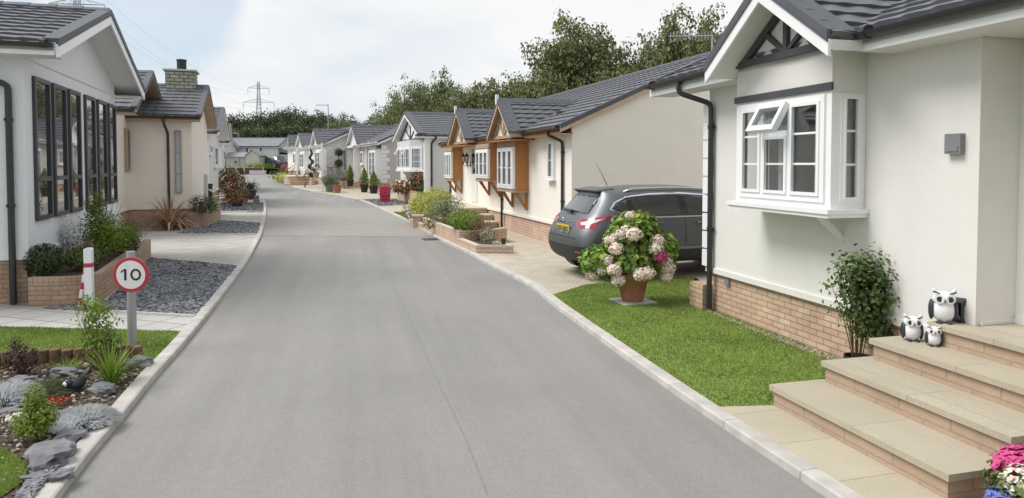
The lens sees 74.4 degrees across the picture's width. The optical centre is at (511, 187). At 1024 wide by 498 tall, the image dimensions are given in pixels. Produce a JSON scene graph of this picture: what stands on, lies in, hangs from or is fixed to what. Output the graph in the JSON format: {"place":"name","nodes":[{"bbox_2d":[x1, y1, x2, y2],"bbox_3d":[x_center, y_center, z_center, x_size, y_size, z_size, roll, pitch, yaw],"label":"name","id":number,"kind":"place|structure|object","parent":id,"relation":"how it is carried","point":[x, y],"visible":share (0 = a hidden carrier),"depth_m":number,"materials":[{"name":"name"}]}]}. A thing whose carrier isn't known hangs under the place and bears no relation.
{"place":"outdoors","nodes":[
{"label":"outdoors","id":0,"kind":"place"},
{"bbox_2d":[0,308,192,330],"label":"footpath","id":1,"kind":"structure","parent":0,"point":[35,318],"depth_m":8.87,"materials":[{"name":"grey concrete"}]},
{"bbox_2d":[0,175,262,363],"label":"paving","id":2,"kind":"structure","parent":0,"point":[229,249],"depth_m":17.11,"materials":[{"name":"beige concrete"}]},
{"bbox_2d":[0,361,144,497],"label":"bark mulch","id":3,"kind":"object","parent":2,"relation":"on","point":[17,487],"visible":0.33,"depth_m":5.99,"materials":[{"name":"brown wood"}]},
{"bbox_2d":[0,447,28,495],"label":"lawn","id":4,"kind":"structure","parent":3,"relation":"on","point":[17,475],"depth_m":4.45,"materials":[{"name":"green plant"}]},
{"bbox_2d":[0,335,39,374],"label":"shrub","id":5,"kind":"object","parent":3,"relation":"on","point":[19,364],"visible":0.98,"depth_m":6.53,"materials":[{"name":"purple plant"}]},
{"bbox_2d":[0,379,46,408],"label":"silver bush","id":6,"kind":"object","parent":3,"relation":"on","point":[11,393],"visible":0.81,"depth_m":5.70,"materials":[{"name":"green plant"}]},
{"bbox_2d":[10,382,61,441],"bbox_3d":[-3.520,1.660,4.984,0.359,0.445,0.284,1,2,33],"label":"leafy shrub","id":7,"kind":"object","parent":3,"relation":"on","point":[26,420],"visible":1,"depth_m":4.95,"materials":[{"name":"green plant"}]},
{"bbox_2d":[23,437,76,471],"bbox_3d":[-3.199,1.881,4.660,0.315,0.192,0.513,-1,2,-28],"label":"stone","id":8,"kind":"object","parent":3,"relation":"on","point":[43,454],"visible":0.83,"depth_m":4.58,"materials":[{"name":"grey stone"}]},
{"bbox_2d":[28,377,75,398],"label":"sage bush","id":9,"kind":"object","parent":3,"relation":"on","point":[53,388],"visible":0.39,"depth_m":5.98,"materials":[{"name":"green plant"}]},
{"bbox_2d":[46,466,75,482],"bbox_3d":[-2.936,1.892,4.378,0.171,0.096,0.149,-1,2,-26],"label":"stone","id":10,"kind":"object","parent":3,"relation":"on","point":[62,474],"visible":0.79,"depth_m":4.37,"materials":[{"name":"grey stone"}]},
{"bbox_2d":[49,367,84,377],"bbox_3d":[-4.327,1.811,6.533,0.396,0.130,0.151,0,2,10],"label":"stone","id":11,"kind":"object","parent":3,"relation":"on","point":[61,372],"visible":0.77,"depth_m":6.50,"materials":[{"name":"grey stone"}]},
{"bbox_2d":[52,427,87,441],"bbox_3d":[-3.303,1.867,5.004,0.214,0.113,0.254,1,2,32],"label":"stone","id":12,"kind":"object","parent":3,"relation":"on","point":[71,434],"visible":0.62,"depth_m":4.99,"materials":[{"name":"grey stone"}]},
{"bbox_2d":[0,360,141,484],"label":"pebbles","id":13,"kind":"object","parent":3,"relation":"on","point":[48,436],"visible":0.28,"depth_m":5.86,"materials":[{"name":"stone"}]},
{"bbox_2d":[61,365,92,389],"bbox_3d":[-3.933,1.729,6.092,0.110,0.189,0.307,1,2,20],"label":"bird ornament","id":14,"kind":"object","parent":3,"relation":"on","point":[77,383],"visible":0.99,"depth_m":6.07,"materials":[{"name":"black ceramic"}]},
{"bbox_2d":[48,402,121,433],"bbox_3d":[-3.369,1.783,5.295,0.551,0.166,0.545,0,2,0],"label":"silver bush","id":15,"kind":"object","parent":3,"relation":"on","point":[86,417],"visible":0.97,"depth_m":5.22,"materials":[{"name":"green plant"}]},
{"bbox_2d":[70,291,123,370],"bbox_3d":[-4.126,1.419,6.706,0.505,0.798,0.350,0,2,13],"label":"leafy shrub","id":16,"kind":"object","parent":3,"relation":"on","point":[94,319],"visible":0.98,"depth_m":6.66,"materials":[{"name":"green plant"}]},
{"bbox_2d":[87,381,115,397],"bbox_3d":[-3.669,1.829,6.044,0.223,0.136,0.258,-1,2,-23],"label":"stone","id":17,"kind":"object","parent":3,"relation":"on","point":[99,389],"visible":0.88,"depth_m":5.97,"materials":[{"name":"grey stone"}]},
{"bbox_2d":[83,320,124,363],"bbox_3d":[-4.174,1.584,6.915,0.338,0.453,0.325,2,3,40],"label":"leafy shrub","id":18,"kind":"object","parent":3,"relation":"on","point":[113,336],"visible":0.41,"depth_m":6.90,"materials":[{"name":"green plant"}]},
{"bbox_2d":[56,337,152,383],"bbox_3d":[-3.704,1.608,6.308,0.754,0.445,0.845,0,2,0],"label":"spiky plant","id":19,"kind":"object","parent":3,"relation":"on","point":[110,369],"visible":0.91,"depth_m":6.26,"materials":[{"name":"green plant"}]},
{"bbox_2d":[121,355,154,367],"bbox_3d":[-3.817,1.795,6.856,0.305,0.148,0.239,-1,2,-16],"label":"stone","id":20,"kind":"object","parent":3,"relation":"on","point":[143,363],"visible":0.65,"depth_m":6.80,"materials":[{"name":"grey stone"}]},
{"bbox_2d":[83,247,94,307],"bbox_3d":[-6.078,1.295,9.687,0.104,0.875,0.104,-1,2,-15],"label":"marker post","id":21,"kind":"object","parent":2,"relation":"on","point":[88,259],"visible":0.88,"depth_m":9.64,"materials":[{"name":"white paint"}]},
{"bbox_2d":[28,239,150,306],"bbox_3d":[-7.468,1.484,12.367,0.973,0.570,5.579,-1,2,-19],"label":"brick planter","id":22,"kind":"object","parent":2,"relation":"on","point":[60,287],"visible":0.57,"depth_m":9.82,"materials":[{"name":"brick"}]},
{"bbox_2d":[21,243,67,275],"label":"shrub","id":23,"kind":"object","parent":22,"relation":"on","point":[41,262],"visible":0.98,"depth_m":9.98,"materials":[{"name":"green plant"}]},
{"bbox_2d":[56,216,88,262],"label":"shrub","id":24,"kind":"object","parent":22,"relation":"in","point":[72,236],"visible":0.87,"depth_m":11.46,"materials":[{"name":"white plant"}]},
{"bbox_2d":[63,245,105,270],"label":"shrub","id":25,"kind":"object","parent":22,"relation":"on","point":[75,259],"visible":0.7,"depth_m":10.66,"materials":[{"name":"green plant"}]},
{"bbox_2d":[78,184,138,261],"bbox_3d":[-7.038,0.606,11.768,0.956,1.351,0.778,-1,2,-35],"label":"tall shrub","id":26,"kind":"object","parent":22,"relation":"on","point":[109,237],"visible":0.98,"depth_m":11.68,"materials":[{"name":"green plant"}]},
{"bbox_2d":[0,325,180,366],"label":"lawn","id":27,"kind":"structure","parent":2,"relation":"on","point":[81,342],"depth_m":7.89,"materials":[{"name":"green plant"}]},
{"bbox_2d":[0,344,142,367],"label":"log edging","id":28,"kind":"object","parent":27,"relation":"on","point":[55,353],"visible":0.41,"depth_m":6.93,"materials":[{"name":"brown wood"}]},
{"bbox_2d":[113,251,148,345],"bbox_3d":[-4.238,1.307,7.557,0.392,1.200,0.117,0,2,-2],"label":"speed sign","id":29,"kind":"object","parent":27,"relation":"on","point":[131,274],"visible":0.98,"depth_m":7.50,"materials":[{"name":"grey metal"}]},
{"bbox_2d":[108,281,211,311],"bbox_3d":[-5.875,1.630,12.010,1.755,0.001,6.531,-1,2,-21],"label":"slate bed","id":30,"kind":"object","parent":2,"relation":"on","point":[166,304],"visible":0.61,"depth_m":10.43,"materials":[{"name":"grey gravel"}]},
{"bbox_2d":[104,257,235,313],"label":"slate chippings","id":31,"kind":"object","parent":30,"relation":"on","point":[168,279],"visible":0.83,"depth_m":11.13,"materials":[{"name":"grey gravel"}]},
{"bbox_2d":[176,202,220,227],"bbox_3d":[-11.117,1.014,24.705,0.930,0.650,6.056,0,2,-14],"label":"curved planter","id":32,"kind":"object","parent":2,"relation":"on","point":[203,219],"visible":0.62,"depth_m":22.01,"materials":[{"name":"beige brick"}]},
{"bbox_2d":[262,208,432,236],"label":"block paved road","id":33,"kind":"structure","parent":0,"point":[329,222],"depth_m":23.96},
{"bbox_2d":[1,0,742,123],"label":"sky","id":34,"kind":"structure","parent":0,"point":[342,55],"materials":[{"name":"white"}]},
{"bbox_2d":[62,174,825,497],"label":"road","id":35,"kind":"structure","parent":0,"point":[298,366],"depth_m":5.95,"materials":[{"name":"grey asphalt"}]},
{"bbox_2d":[273,174,983,497],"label":"paving","id":36,"kind":"structure","parent":0,"point":[543,264],"depth_m":14.00,"materials":[{"name":"beige concrete"}]},
{"bbox_2d":[283,134,299,174],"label":"bungalow","id":37,"kind":"object","parent":36,"relation":"on","point":[290,144],"visible":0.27,"depth_m":65.96,"materials":[{"name":"white paint"}]},
{"bbox_2d":[279,175,315,185],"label":"door steps","id":38,"kind":"structure","parent":36,"relation":"on","point":[292,180],"depth_m":52.84,"materials":[{"name":"beige stone"}]},
{"bbox_2d":[294,122,374,189],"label":"bungalow","id":39,"kind":"object","parent":36,"relation":"on","point":[323,144],"visible":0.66,"depth_m":51.53,"materials":[{"name":"white paint"}]},
{"bbox_2d":[345,124,400,191],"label":"bungalow","id":40,"kind":"object","parent":36,"relation":"on","point":[370,148],"visible":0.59,"depth_m":46.77,"materials":[{"name":"white paint"}]},
{"bbox_2d":[397,188,421,201],"bbox_3d":[-5.678,0.343,37.822,1.551,0.650,9.069,0,2,-10],"label":"brick planter","id":41,"kind":"object","parent":36,"relation":"on","point":[406,197],"visible":0.2,"depth_m":34.71,"materials":[{"name":"brick"}]},
{"bbox_2d":[391,170,423,194],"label":"hydrangea bush","id":42,"kind":"object","parent":41,"relation":"in","point":[406,185],"visible":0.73,"depth_m":34.49,"materials":[{"name":"brown plant"}]},
{"bbox_2d":[392,111,453,200],"bbox_3d":[-0.092,-1.671,38.978,13.101,5.187,7.295,-1,2,-20],"label":"bungalow","id":43,"kind":"object","parent":36,"relation":"on","point":[418,136],"visible":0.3,"depth_m":34.67,"materials":[{"name":"white paint"}]},
{"bbox_2d":[397,147,409,168],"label":"bay window","id":44,"kind":"structure","parent":43,"relation":"in","point":[403,160],"depth_m":36.28,"materials":[{"name":"plastic"}]},
{"bbox_2d":[410,147,422,168],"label":"bay window","id":45,"kind":"structure","parent":43,"relation":"in","point":[416,153],"depth_m":34.64,"materials":[{"name":"plastic"}]},
{"bbox_2d":[410,214,513,253],"bbox_3d":[-1.539,1.247,19.728,1.573,0.530,9.047,-1,2,-20],"label":"brick planter","id":46,"kind":"object","parent":36,"relation":"on","point":[459,236],"visible":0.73,"depth_m":17.41,"materials":[{"name":"brick"}]},
{"bbox_2d":[408,191,442,216],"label":"shrub","id":47,"kind":"object","parent":46,"relation":"in","point":[423,199],"visible":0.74,"depth_m":22.76,"materials":[{"name":"yellow plant"}]},
{"bbox_2d":[426,193,466,223],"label":"lavender","id":48,"kind":"object","parent":46,"relation":"on","point":[446,210],"visible":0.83,"depth_m":19.68,"materials":[{"name":"green plant"}]},
{"bbox_2d":[445,209,482,229],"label":"clipped shrub","id":49,"kind":"object","parent":46,"relation":"in","point":[454,220],"visible":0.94,"depth_m":17.31,"materials":[{"name":"green plant"}]},
{"bbox_2d":[439,203,497,226],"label":"door steps","id":50,"kind":"structure","parent":36,"relation":"on","point":[478,209],"depth_m":23.01,"materials":[{"name":"beige stone"}]},
{"bbox_2d":[438,51,710,242],"bbox_3d":[2.927,-1.108,23.599,9.088,5.267,13.965,-1,2,-18],"label":"bungalow","id":51,"kind":"object","parent":36,"relation":"on","point":[525,166],"visible":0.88,"depth_m":17.34,"materials":[{"name":"beige paint"}]},
{"bbox_2d":[444,152,452,177],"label":"bay window","id":52,"kind":"structure","parent":51,"relation":"in","point":[448,156],"depth_m":26.80,"materials":[{"name":"plastic"}]},
{"bbox_2d":[471,146,477,202],"bbox_3d":[-1.398,-0.525,24.786,0.054,2.080,0.830,-1,2,-18],"label":"door","id":53,"kind":"structure","parent":51,"relation":"in","point":[474,184],"depth_m":24.81,"materials":[{"name":"plastic"}]},
{"bbox_2d":[475,149,489,178],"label":"bay window","id":54,"kind":"structure","parent":51,"relation":"in","point":[482,156],"depth_m":21.83,"materials":[{"name":"plastic"}]},
{"bbox_2d":[497,147,514,188],"bbox_3d":[-0.188,-0.588,19.573,0.094,1.180,1.530,-1,2,-18],"label":"bay window","id":55,"kind":"structure","parent":51,"relation":"in","point":[505,155],"depth_m":19.36,"materials":[{"name":"plastic"}]},
{"bbox_2d":[544,141,555,180],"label":"window","id":56,"kind":"structure","parent":51,"relation":"in","point":[551,145],"depth_m":17.05,"materials":[{"name":"plastic"}]},
{"bbox_2d":[548,167,707,266],"bbox_3d":[3.020,0.543,13.093,4.567,2.080,2.325,-1,2,-19],"label":"parked car","id":57,"kind":"object","parent":36,"relation":"on","point":[582,219],"visible":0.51,"depth_m":12.13,"materials":[{"name":"paint"}]},
{"bbox_2d":[553,276,841,406],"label":"lawn","id":58,"kind":"structure","parent":36,"relation":"on","point":[727,370],"depth_m":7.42,"materials":[{"name":"green plant"}]},
{"bbox_2d":[608,297,657,305],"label":"paving slab","id":59,"kind":"structure","parent":58,"relation":"on","point":[619,300],"depth_m":9.91,"materials":[{"name":"concrete"}]},
{"bbox_2d":[577,210,681,301],"bbox_3d":[1.748,0.997,9.967,1.564,1.361,0.894,0,2,0],"label":"potted hydrangea","id":60,"kind":"object","parent":59,"relation":"on","point":[637,247],"visible":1,"depth_m":9.82,"materials":[{"name":"plant"}]},
{"bbox_2d":[708,310,839,359],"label":"gravel","id":61,"kind":"structure","parent":58,"relation":"on","point":[791,342],"depth_m":7.78,"materials":[{"name":"beige gravel"}]},
{"bbox_2d":[644,0,1023,358],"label":"bungalow","id":62,"kind":"object","parent":36,"relation":"on","point":[894,129],"visible":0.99,"depth_m":6.61,"materials":[{"name":"paint"}]},
{"bbox_2d":[738,94,853,202],"bbox_3d":[3.087,-0.419,7.425,0.414,1.078,1.450,-1,2,-15],"label":"bay window","id":63,"kind":"structure","parent":62,"relation":"in","point":[796,164],"depth_m":7.47,"materials":[{"name":"plastic"}]},
{"bbox_2d":[839,93,861,202],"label":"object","id":64,"kind":"structure","parent":62,"relation":"in","point":[851,103],"depth_m":6.66,"materials":[{"name":"plastic"}]},
{"bbox_2d":[721,405,964,497],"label":"stone slab path","id":65,"kind":"structure","parent":36,"relation":"on","point":[860,473],"depth_m":4.73,"materials":[{"name":"beige stone"}]},
{"bbox_2d":[819,241,900,357],"bbox_3d":[3.430,1.169,6.544,0.888,1.310,0.677,0,2,0],"label":"potted shrub","id":66,"kind":"object","parent":36,"relation":"on","point":[867,295],"visible":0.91,"depth_m":6.44,"materials":[{"name":"green plant"}]},
{"bbox_2d":[769,321,1023,497],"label":"front steps","id":67,"kind":"structure","parent":36,"relation":"on","point":[945,419],"depth_m":4.96,"materials":[{"name":"stone"}]},
{"bbox_2d":[900,313,923,341],"bbox_3d":[3.433,1.194,5.777,0.174,0.236,0.142,1,2,18],"label":"owl ornament","id":68,"kind":"object","parent":67,"relation":"on","point":[911,328],"visible":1,"depth_m":5.74,"materials":[{"name":"white ceramic"}]},
{"bbox_2d":[924,324,942,346],"bbox_3d":[3.514,1.227,5.612,0.133,0.181,0.110,1,2,22],"label":"owl ornament","id":69,"kind":"object","parent":67,"relation":"on","point":[933,335],"visible":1,"depth_m":5.58,"materials":[{"name":"white ceramic"}]},
{"bbox_2d":[928,287,958,324],"bbox_3d":[3.632,0.989,5.672,0.218,0.296,0.178,1,2,25],"label":"owl ornament","id":70,"kind":"object","parent":67,"relation":"on","point":[943,306],"visible":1,"depth_m":5.62,"materials":[{"name":"white ceramic"}]},
{"bbox_2d":[980,444,1023,497],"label":"flowers","id":71,"kind":"object","parent":36,"relation":"on","point":[1007,464],"visible":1,"depth_m":3.80,"materials":[{"name":"plant"}]},
{"bbox_3d":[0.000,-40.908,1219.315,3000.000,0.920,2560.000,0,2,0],"label":"ground","id":72,"kind":"structure","parent":0,"visible":0},
{"bbox_2d":[0,0,144,304],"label":"bungalow","id":73,"kind":"object","parent":72,"relation":"on","point":[69,74],"visible":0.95,"depth_m":11.07,"materials":[{"name":"white paint"}]},
{"bbox_2d":[31,76,53,220],"bbox_3d":[-7.356,-0.610,10.581,0.051,2.200,0.759,-1,2,-19],"label":"window","id":74,"kind":"structure","parent":73,"relation":"in","point":[41,88],"depth_m":10.58,"materials":[{"name":"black glass"}]},
{"bbox_2d":[51,83,69,216],"bbox_3d":[-7.654,-0.639,11.435,0.051,2.200,0.729,-1,2,-19],"label":"window","id":75,"kind":"structure","parent":73,"relation":"in","point":[61,201],"depth_m":11.44,"materials":[{"name":"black glass"}]},
{"bbox_2d":[67,89,83,212],"bbox_3d":[-7.953,-0.669,12.288,0.051,2.200,0.716,-1,2,-19],"label":"window","id":76,"kind":"structure","parent":73,"relation":"in","point":[73,97],"depth_m":12.29,"materials":[{"name":"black glass"}]},
{"bbox_2d":[83,94,97,208],"bbox_3d":[-8.307,-0.705,13.300,0.051,2.200,0.735,-1,2,-19],"label":"window","id":77,"kind":"structure","parent":73,"relation":"in","point":[89,103],"depth_m":13.29,"materials":[{"name":"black glass"}]},
{"bbox_2d":[96,99,108,204],"bbox_3d":[-8.623,-0.736,14.202,0.051,2.200,0.718,-1,2,-19],"label":"window","id":78,"kind":"structure","parent":73,"relation":"in","point":[101,106],"depth_m":14.22,"materials":[{"name":"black glass"}]},
{"bbox_2d":[107,103,117,203],"bbox_3d":[-8.928,-0.766,15.072,0.051,2.200,0.671,-1,2,-19],"label":"window","id":79,"kind":"structure","parent":73,"relation":"in","point":[111,109],"depth_m":15.09,"materials":[{"name":"black glass"}]},
{"bbox_2d":[34,197,265,497],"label":"kerb","id":80,"kind":"structure","parent":72,"relation":"on","point":[91,443],"depth_m":6.24,"materials":[{"name":"grey concrete"}]},
{"bbox_2d":[115,59,216,229],"bbox_3d":[-15.018,-1.479,21.854,9.370,6.130,8.904,-1,2,-19],"label":"bungalow","id":81,"kind":"object","parent":72,"relation":"on","point":[162,128],"visible":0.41,"depth_m":21.87,"materials":[{"name":"paint"}]},
{"bbox_2d":[124,128,130,170],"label":"window","id":82,"kind":"structure","parent":81,"relation":"in","point":[127,152],"depth_m":21.31,"materials":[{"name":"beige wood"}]},
{"bbox_2d":[174,130,181,192],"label":"window","id":83,"kind":"structure","parent":81,"relation":"in","point":[177,133],"depth_m":21.98,"materials":[{"name":"grey glass"}]},
{"bbox_2d":[207,107,229,202],"bbox_3d":[-20.432,-1.481,32.962,11.845,5.287,7.655,-1,2,-19],"label":"bungalow","id":84,"kind":"object","parent":72,"relation":"on","point":[220,132],"visible":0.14,"depth_m":34.47,"materials":[{"name":"paint"}]},
{"bbox_2d":[219,123,232,191],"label":"bungalow","id":85,"kind":"object","parent":72,"relation":"on","point":[222,145],"visible":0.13,"depth_m":44.81,"materials":[{"name":"paint"}]},
{"bbox_2d":[233,137,287,172],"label":"bungalow","id":86,"kind":"object","parent":72,"relation":"on","point":[271,146],"visible":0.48,"depth_m":88.55,"materials":[{"name":"paint"}]},
{"bbox_2d":[246,121,293,137],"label":"tree","id":87,"kind":"object","parent":72,"relation":"on","point":[266,133],"visible":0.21,"depth_m":103.67,"materials":[{"name":"green plant"}]},
{"bbox_2d":[279,107,321,127],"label":"tree","id":88,"kind":"object","parent":72,"relation":"on","point":[292,117],"visible":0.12,"depth_m":116.56,"materials":[{"name":"green plant"}]},
{"bbox_2d":[297,111,339,128],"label":"tree","id":89,"kind":"object","parent":72,"relation":"on","point":[332,118],"visible":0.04,"depth_m":114.20,"materials":[{"name":"green plant"}]},
{"bbox_2d":[367,73,427,124],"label":"tree","id":90,"kind":"object","parent":72,"relation":"on","point":[393,117],"visible":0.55,"depth_m":71.11,"materials":[{"name":"green plant"}]},
{"bbox_2d":[412,65,454,111],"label":"tree","id":91,"kind":"object","parent":72,"relation":"on","point":[439,85],"visible":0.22,"depth_m":75.03,"materials":[{"name":"green plant"}]},
{"bbox_2d":[422,90,474,112],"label":"tree","id":92,"kind":"object","parent":72,"relation":"on","point":[449,108],"visible":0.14,"depth_m":68.67,"materials":[{"name":"green plant"}]},
{"bbox_2d":[439,82,494,108],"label":"tree","id":93,"kind":"object","parent":72,"relation":"on","point":[473,104],"visible":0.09,"depth_m":71.81,"materials":[{"name":"green plant"}]},
{"bbox_2d":[476,70,535,108],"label":"tree","id":94,"kind":"object","parent":72,"relation":"on","point":[503,93],"visible":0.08,"depth_m":73.83,"materials":[{"name":"green plant"}]},
{"bbox_2d":[512,72,558,98],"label":"tree","id":95,"kind":"object","parent":72,"relation":"on","point":[524,92],"visible":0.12,"depth_m":64.67,"materials":[{"name":"green plant"}]},
{"bbox_2d":[533,73,590,98],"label":"tree","id":96,"kind":"object","parent":72,"relation":"on","point":[562,89],"visible":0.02,"depth_m":57.49,"materials":[{"name":"green plant"}]},
{"bbox_2d":[270,175,864,497],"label":"kerb","id":97,"kind":"structure","parent":72,"relation":"on","point":[824,484],"depth_m":5.84,"materials":[{"name":"grey concrete"}]},
{"bbox_2d":[520,8,626,98],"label":"tree","id":98,"kind":"object","parent":72,"relation":"on","point":[562,56],"visible":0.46,"depth_m":59.28,"materials":[{"name":"green plant"}]},
{"bbox_2d":[567,43,639,89],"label":"tree","id":99,"kind":"object","parent":72,"relation":"on","point":[604,66],"visible":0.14,"depth_m":58.24,"materials":[{"name":"green plant"}]},
{"bbox_2d":[615,29,657,73],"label":"tree","id":100,"kind":"object","parent":72,"relation":"on","point":[641,57],"visible":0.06,"depth_m":59.48,"materials":[{"name":"green plant"}]},
{"bbox_2d":[609,2,727,77],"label":"tree","id":101,"kind":"object","parent":72,"relation":"on","point":[676,49],"visible":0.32,"depth_m":52.38,"materials":[{"name":"green plant"}]},
{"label":"slate bed","id":102,"kind":"structure","parent":0,"visible":0},
{"bbox_2d":[219,167,244,208],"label":"shrub","id":103,"kind":"object","parent":102,"relation":"on","point":[231,190],"visible":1,"depth_m":30.06,"materials":[{"name":"orange plant"}]},
{"bbox_2d":[221,202,263,211],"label":"slate chippings","id":104,"kind":"object","parent":102,"relation":"on","point":[258,207],"visible":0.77,"depth_m":31.10,"materials":[{"name":"grey gravel"}]},
{"label":"slate bed","id":105,"kind":"structure","parent":0,"visible":0},
{"bbox_2d":[14,455,67,497],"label":"slate chippings","id":106,"kind":"object","parent":105,"relation":"on","point":[30,488],"visible":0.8,"depth_m":4.24,"materials":[{"name":"grey gravel"}]},
{"label":"grass bank","id":107,"kind":"structure","parent":0,"visible":0},
{"bbox_2d":[225,152,247,166],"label":"garden shed","id":108,"kind":"structure","parent":107,"relation":"on","point":[235,159],"depth_m":83.44,"materials":[{"name":"green wood"}]},
{"bbox_2d":[245,150,266,169],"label":"garden shed","id":109,"kind":"structure","parent":107,"relation":"on","point":[255,156],"depth_m":82.94,"materials":[{"name":"beige wood"}]},
{"label":"slate bed","id":110,"kind":"structure","parent":0,"visible":0},
{"bbox_2d":[135,192,198,232],"bbox_3d":[-10.643,0.907,21.190,1.974,1.674,2.211,-2,3,-41],"label":"phormium","id":111,"kind":"object","parent":110,"relation":"on","point":[169,220],"visible":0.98,"depth_m":21.08,"materials":[{"name":"brown plant"}]},
{"bbox_2d":[178,220,259,233],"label":"slate chippings","id":112,"kind":"object","parent":110,"relation":"on","point":[224,226],"visible":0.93,"depth_m":21.39,"materials":[{"name":"grey gravel"}]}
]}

